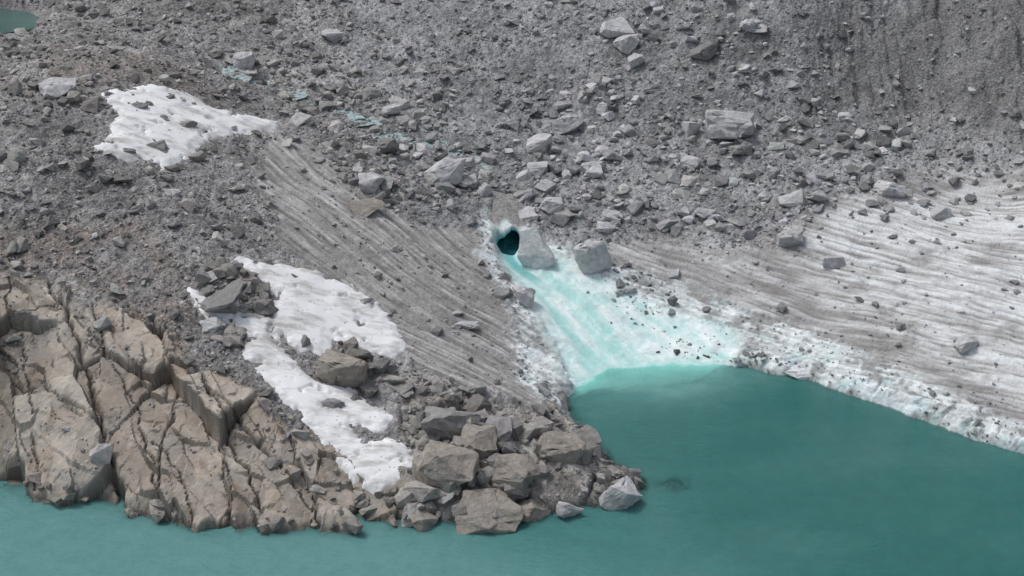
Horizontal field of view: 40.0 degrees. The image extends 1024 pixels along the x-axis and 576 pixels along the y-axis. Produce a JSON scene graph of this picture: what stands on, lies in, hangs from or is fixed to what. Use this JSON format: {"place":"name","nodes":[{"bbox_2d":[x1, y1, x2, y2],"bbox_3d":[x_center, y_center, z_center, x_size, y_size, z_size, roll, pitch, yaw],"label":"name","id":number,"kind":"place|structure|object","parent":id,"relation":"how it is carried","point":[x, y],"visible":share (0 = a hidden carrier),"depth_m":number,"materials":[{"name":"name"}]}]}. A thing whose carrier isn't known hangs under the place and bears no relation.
{"place":"outdoors","nodes":[
{"label":"outdoors","id":0,"kind":"place"},
{"bbox_2d":[0,8,39,33],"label":"meltwater pond","id":1,"kind":"structure","parent":0,"point":[11,20],"depth_m":158.52,"materials":[{"name":"liquid"}]},
{"bbox_2d":[0,0,1023,523],"bbox_3d":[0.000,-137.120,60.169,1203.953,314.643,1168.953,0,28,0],"label":"moraine ground","id":2,"kind":"structure","parent":0,"point":[874,60],"depth_m":138.94,"materials":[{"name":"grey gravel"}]},
{"bbox_2d":[38,77,76,98],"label":"boulder","id":3,"kind":"object","parent":2,"relation":"on","point":[54,87],"visible":0.91,"depth_m":127.16,"materials":[{"name":"stone"}]},
{"bbox_2d":[94,84,277,169],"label":"snow patch","id":4,"kind":"object","parent":2,"relation":"on","point":[130,125],"visible":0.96,"depth_m":128.29,"materials":[{"name":"white snow"}]},
{"bbox_2d":[123,148,135,153],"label":"boulder","id":5,"kind":"object","parent":4,"relation":"on","point":[130,150],"visible":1,"depth_m":122.51,"materials":[{"name":"stone"}]},
{"bbox_2d":[131,102,148,108],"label":"boulder","id":6,"kind":"object","parent":4,"relation":"on","point":[141,105],"visible":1,"depth_m":128.62,"materials":[{"name":"stone"}]},
{"bbox_2d":[146,140,169,151],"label":"boulder","id":7,"kind":"object","parent":4,"relation":"on","point":[160,145],"visible":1,"depth_m":124.11,"materials":[{"name":"stone"}]},
{"bbox_2d":[160,115,169,120],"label":"boulder","id":8,"kind":"object","parent":4,"relation":"on","point":[164,117],"visible":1,"depth_m":128.27,"materials":[{"name":"stone"}]},
{"bbox_2d":[180,121,196,127],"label":"boulder","id":9,"kind":"object","parent":4,"relation":"on","point":[187,124],"visible":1,"depth_m":128.55,"materials":[{"name":"stone"}]},
{"bbox_2d":[0,268,415,534],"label":"bedrock slab","id":10,"kind":"structure","parent":2,"relation":"on","point":[121,378],"depth_m":101.36,"materials":[{"name":"brown stone"}]},
{"bbox_2d":[199,317,225,332],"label":"boulder","id":11,"kind":"object","parent":2,"relation":"on","point":[212,324],"visible":1,"depth_m":107.58,"materials":[{"name":"stone"}]},
{"bbox_2d":[199,281,242,313],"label":"boulder","id":12,"kind":"object","parent":2,"relation":"on","point":[226,299],"visible":1,"depth_m":109.00,"materials":[{"name":"stone"}]},
{"bbox_2d":[232,51,255,69],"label":"boulder","id":13,"kind":"object","parent":2,"relation":"on","point":[244,60],"visible":1,"depth_m":147.18,"materials":[{"name":"stone"}]},
{"bbox_2d":[187,286,413,493],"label":"snow patch","id":14,"kind":"object","parent":2,"relation":"on","point":[376,464],"visible":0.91,"depth_m":103.38,"materials":[{"name":"white snow"}]},
{"bbox_2d":[321,398,344,407],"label":"boulder","id":15,"kind":"object","parent":14,"relation":"on","point":[331,402],"visible":1,"depth_m":103.64,"materials":[{"name":"stone"}]},
{"bbox_2d":[289,112,311,125],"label":"boulder","id":16,"kind":"object","parent":2,"relation":"on","point":[299,118],"visible":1,"depth_m":136.81,"materials":[{"name":"stone"}]},
{"bbox_2d":[301,334,310,347],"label":"boulder","id":17,"kind":"object","parent":2,"relation":"on","point":[305,341],"visible":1,"depth_m":108.44,"materials":[{"name":"stone"}]},
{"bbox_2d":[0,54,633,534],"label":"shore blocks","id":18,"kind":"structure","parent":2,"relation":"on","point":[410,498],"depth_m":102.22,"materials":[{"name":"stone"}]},
{"bbox_2d":[321,29,342,42],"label":"boulder","id":19,"kind":"object","parent":2,"relation":"on","point":[333,35],"visible":1,"depth_m":153.61,"materials":[{"name":"stone"}]},
{"bbox_2d":[316,349,368,387],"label":"boulder","id":20,"kind":"object","parent":2,"relation":"on","point":[336,368],"visible":0.98,"depth_m":105.44,"materials":[{"name":"stone"}]},
{"bbox_2d":[358,172,385,193],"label":"boulder","id":21,"kind":"object","parent":2,"relation":"on","point":[370,182],"visible":1,"depth_m":127.96,"materials":[{"name":"stone"}]},
{"bbox_2d":[222,65,523,170],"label":"meltwater stream","id":22,"kind":"structure","parent":2,"relation":"on","point":[354,117],"depth_m":142.72,"materials":[{"name":"liquid"}]},
{"bbox_2d":[376,138,401,154],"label":"boulder","id":23,"kind":"object","parent":2,"relation":"on","point":[388,145],"visible":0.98,"depth_m":134.75,"materials":[{"name":"stone"}]},
{"bbox_2d":[381,101,401,114],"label":"boulder","id":24,"kind":"object","parent":2,"relation":"on","point":[394,109],"visible":1,"depth_m":143.41,"materials":[{"name":"stone"}]},
{"bbox_2d":[407,509,437,531],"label":"boulder","id":25,"kind":"object","parent":2,"relation":"on","point":[422,520],"visible":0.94,"depth_m":96.43,"materials":[{"name":"stone"}]},
{"bbox_2d":[411,440,478,486],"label":"boulder","id":26,"kind":"object","parent":2,"relation":"on","point":[435,463],"visible":1,"depth_m":97.43,"materials":[{"name":"stone"}]},
{"bbox_2d":[424,156,465,185],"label":"boulder","id":27,"kind":"object","parent":2,"relation":"on","point":[450,170],"visible":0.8,"depth_m":132.77,"materials":[{"name":"stone"}]},
{"bbox_2d":[421,406,480,439],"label":"boulder","id":28,"kind":"object","parent":2,"relation":"on","point":[444,423],"visible":0.73,"depth_m":101.99,"materials":[{"name":"stone"}]},
{"bbox_2d":[461,424,497,462],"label":"boulder","id":29,"kind":"object","parent":2,"relation":"on","point":[481,441],"visible":0.77,"depth_m":100.32,"materials":[{"name":"stone"}]},
{"bbox_2d":[477,182,491,196],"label":"boulder","id":30,"kind":"object","parent":2,"relation":"on","point":[484,189],"visible":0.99,"depth_m":132.31,"materials":[{"name":"stone"}]},
{"bbox_2d":[455,488,523,533],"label":"boulder","id":31,"kind":"object","parent":2,"relation":"on","point":[482,505],"visible":0.98,"depth_m":96.46,"materials":[{"name":"stone"}]},
{"bbox_2d":[0,0,1023,525],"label":"moraine rubble","id":32,"kind":"object","parent":2,"relation":"on","point":[100,452],"visible":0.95,"depth_m":134.56,"materials":[{"name":"stone"}]},
{"bbox_2d":[492,453,540,485],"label":"boulder","id":33,"kind":"object","parent":2,"relation":"on","point":[513,466],"visible":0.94,"depth_m":98.47,"materials":[{"name":"stone"}]},
{"bbox_2d":[518,206,539,219],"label":"boulder","id":34,"kind":"object","parent":2,"relation":"on","point":[527,213],"visible":1,"depth_m":130.05,"materials":[{"name":"stone"}]},
{"bbox_2d":[517,498,550,522],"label":"boulder","id":35,"kind":"object","parent":2,"relation":"on","point":[533,510],"visible":0.89,"depth_m":97.47,"materials":[{"name":"stone"}]},
{"bbox_2d":[527,161,548,175],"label":"boulder","id":36,"kind":"object","parent":2,"relation":"on","point":[538,168],"visible":0.95,"depth_m":137.20,"materials":[{"name":"stone"}]},
{"bbox_2d":[525,133,552,152],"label":"boulder","id":37,"kind":"object","parent":2,"relation":"on","point":[539,142],"visible":0.95,"depth_m":140.07,"materials":[{"name":"stone"}]},
{"bbox_2d":[539,197,563,214],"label":"boulder","id":38,"kind":"object","parent":2,"relation":"on","point":[550,205],"visible":0.99,"depth_m":130.26,"materials":[{"name":"stone"}]},
{"bbox_2d":[538,431,585,463],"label":"boulder","id":39,"kind":"object","parent":2,"relation":"on","point":[564,447],"visible":0.98,"depth_m":99.75,"materials":[{"name":"stone"}]},
{"bbox_2d":[551,114,583,134],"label":"boulder","id":40,"kind":"object","parent":2,"relation":"on","point":[567,123],"visible":1,"depth_m":141.83,"materials":[{"name":"stone"}]},
{"bbox_2d":[555,501,584,517],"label":"boulder","id":41,"kind":"object","parent":2,"relation":"on","point":[564,509],"visible":1,"depth_m":97.43,"materials":[{"name":"stone"}]},
{"bbox_2d":[596,221,615,233],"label":"boulder","id":42,"kind":"object","parent":2,"relation":"on","point":[605,227],"visible":1,"depth_m":129.06,"materials":[{"name":"stone"}]},
{"bbox_2d":[602,209,622,221],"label":"boulder","id":43,"kind":"object","parent":2,"relation":"on","point":[608,215],"visible":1,"depth_m":130.88,"materials":[{"name":"stone"}]},
{"bbox_2d":[600,17,634,37],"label":"boulder","id":44,"kind":"object","parent":2,"relation":"on","point":[611,28],"visible":0.98,"depth_m":151.37,"materials":[{"name":"stone"}]},
{"bbox_2d":[599,476,642,510],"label":"boulder","id":45,"kind":"object","parent":2,"relation":"on","point":[622,493],"visible":0.96,"depth_m":98.32,"materials":[{"name":"stone"}]},
{"bbox_2d":[612,34,639,54],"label":"boulder","id":46,"kind":"object","parent":2,"relation":"on","point":[626,44],"visible":1,"depth_m":149.55,"materials":[{"name":"stone"}]},
{"bbox_2d":[627,53,644,67],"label":"boulder","id":47,"kind":"object","parent":2,"relation":"on","point":[635,60],"visible":1,"depth_m":148.13,"materials":[{"name":"stone"}]},
{"bbox_2d":[677,206,691,216],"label":"boulder","id":48,"kind":"object","parent":2,"relation":"on","point":[684,211],"visible":0.95,"depth_m":130.96,"materials":[{"name":"stone"}]},
{"bbox_2d":[681,121,700,137],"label":"boulder","id":49,"kind":"object","parent":2,"relation":"on","point":[690,128],"visible":0.98,"depth_m":140.60,"materials":[{"name":"stone"}]},
{"bbox_2d":[681,155,700,167],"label":"boulder","id":50,"kind":"object","parent":2,"relation":"on","point":[692,161],"visible":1,"depth_m":137.10,"materials":[{"name":"stone"}]},
{"bbox_2d":[689,38,717,59],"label":"boulder","id":51,"kind":"object","parent":2,"relation":"on","point":[707,50],"visible":1,"depth_m":146.52,"materials":[{"name":"stone"}]},
{"bbox_2d":[694,207,716,219],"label":"boulder","id":52,"kind":"object","parent":2,"relation":"on","point":[702,213],"visible":0.94,"depth_m":130.16,"materials":[{"name":"stone"}]},
{"bbox_2d":[710,214,725,220],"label":"boulder","id":53,"kind":"object","parent":2,"relation":"on","point":[718,217],"visible":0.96,"depth_m":129.47,"materials":[{"name":"stone"}]},
{"bbox_2d":[703,109,753,138],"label":"boulder","id":54,"kind":"object","parent":2,"relation":"on","point":[723,124],"visible":1,"depth_m":138.92,"materials":[{"name":"stone"}]},
{"bbox_2d":[729,144,752,154],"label":"boulder","id":55,"kind":"object","parent":2,"relation":"on","point":[745,149],"visible":1,"depth_m":137.40,"materials":[{"name":"stone"}]},
{"bbox_2d":[739,19,760,32],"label":"boulder","id":56,"kind":"object","parent":2,"relation":"on","point":[748,25],"visible":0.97,"depth_m":146.37,"materials":[{"name":"stone"}]},
{"bbox_2d":[778,189,806,207],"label":"boulder","id":57,"kind":"object","parent":2,"relation":"on","point":[794,199],"visible":0.98,"depth_m":130.08,"materials":[{"name":"stone"}]},
{"bbox_2d":[834,132,849,140],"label":"boulder","id":58,"kind":"object","parent":2,"relation":"on","point":[838,136],"visible":1,"depth_m":137.80,"materials":[{"name":"stone"}]},
{"bbox_2d":[837,112,852,121],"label":"boulder","id":59,"kind":"object","parent":2,"relation":"on","point":[842,116],"visible":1,"depth_m":140.32,"materials":[{"name":"stone"}]},
{"bbox_2d":[873,180,905,197],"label":"boulder","id":60,"kind":"object","parent":2,"relation":"on","point":[887,189],"visible":1,"depth_m":130.30,"materials":[{"name":"stone"}]},
{"bbox_2d":[0,367,1023,575],"bbox_3d":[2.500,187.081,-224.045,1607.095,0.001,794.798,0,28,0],"label":"lake","id":61,"kind":"structure","parent":0,"point":[773,475],"depth_m":97.49,"materials":[{"name":"liquid"}]},
{"bbox_2d":[254,132,1023,454],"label":"glacier ice","id":62,"kind":"structure","parent":0,"point":[569,319],"depth_m":119.65,"materials":[{"name":"grey ice"}]},
{"bbox_2d":[235,256,405,358],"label":"snow patch","id":63,"kind":"object","parent":62,"relation":"on","point":[316,308],"visible":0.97,"depth_m":112.44,"materials":[{"name":"white snow"}]},
{"bbox_2d":[344,197,384,217],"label":"boulder","id":64,"kind":"object","parent":62,"relation":"on","point":[364,208],"visible":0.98,"depth_m":125.08,"materials":[{"name":"stone"}]},
{"bbox_2d":[454,321,479,329],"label":"boulder","id":65,"kind":"object","parent":62,"relation":"on","point":[467,325],"visible":1,"depth_m":115.03,"materials":[{"name":"stone"}]},
{"bbox_2d":[484,190,529,244],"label":"ice cave","id":66,"kind":"structure","parent":62,"relation":"on","point":[504,219],"depth_m":129.83},
{"bbox_2d":[501,230,516,254],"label":"cave opening","id":67,"kind":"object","parent":62,"relation":"on","point":[510,247],"depth_m":131.11,"materials":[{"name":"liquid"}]},
{"bbox_2d":[512,285,535,307],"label":"boulder","id":68,"kind":"object","parent":62,"relation":"on","point":[525,296],"visible":1,"depth_m":118.97,"materials":[{"name":"stone"}]},
{"bbox_2d":[517,225,555,268],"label":"boulder","id":69,"kind":"object","parent":62,"relation":"on","point":[535,251],"visible":1,"depth_m":124.39,"materials":[{"name":"stone"}]},
{"bbox_2d":[572,239,611,274],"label":"boulder","id":70,"kind":"object","parent":62,"relation":"on","point":[591,256],"visible":1,"depth_m":124.10,"materials":[{"name":"stone"}]},
{"bbox_2d":[776,229,803,246],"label":"boulder","id":71,"kind":"object","parent":62,"relation":"on","point":[789,237],"visible":1,"depth_m":125.67,"materials":[{"name":"stone"}]},
{"bbox_2d":[782,368,810,379],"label":"ice chunk","id":72,"kind":"object","parent":62,"relation":"on","point":[800,373],"visible":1,"depth_m":113.91,"materials":[{"name":"ice"}]},
{"bbox_2d":[822,255,844,268],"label":"boulder","id":73,"kind":"object","parent":62,"relation":"on","point":[831,262],"visible":1,"depth_m":123.24,"materials":[{"name":"stone"}]},
{"bbox_2d":[930,204,951,219],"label":"boulder","id":74,"kind":"object","parent":62,"relation":"on","point":[941,211],"visible":1,"depth_m":127.89,"materials":[{"name":"stone"}]},
{"bbox_2d":[952,335,978,353],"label":"boulder","id":75,"kind":"object","parent":62,"relation":"on","point":[962,344],"visible":1,"depth_m":112.71,"materials":[{"name":"stone"}]}
]}

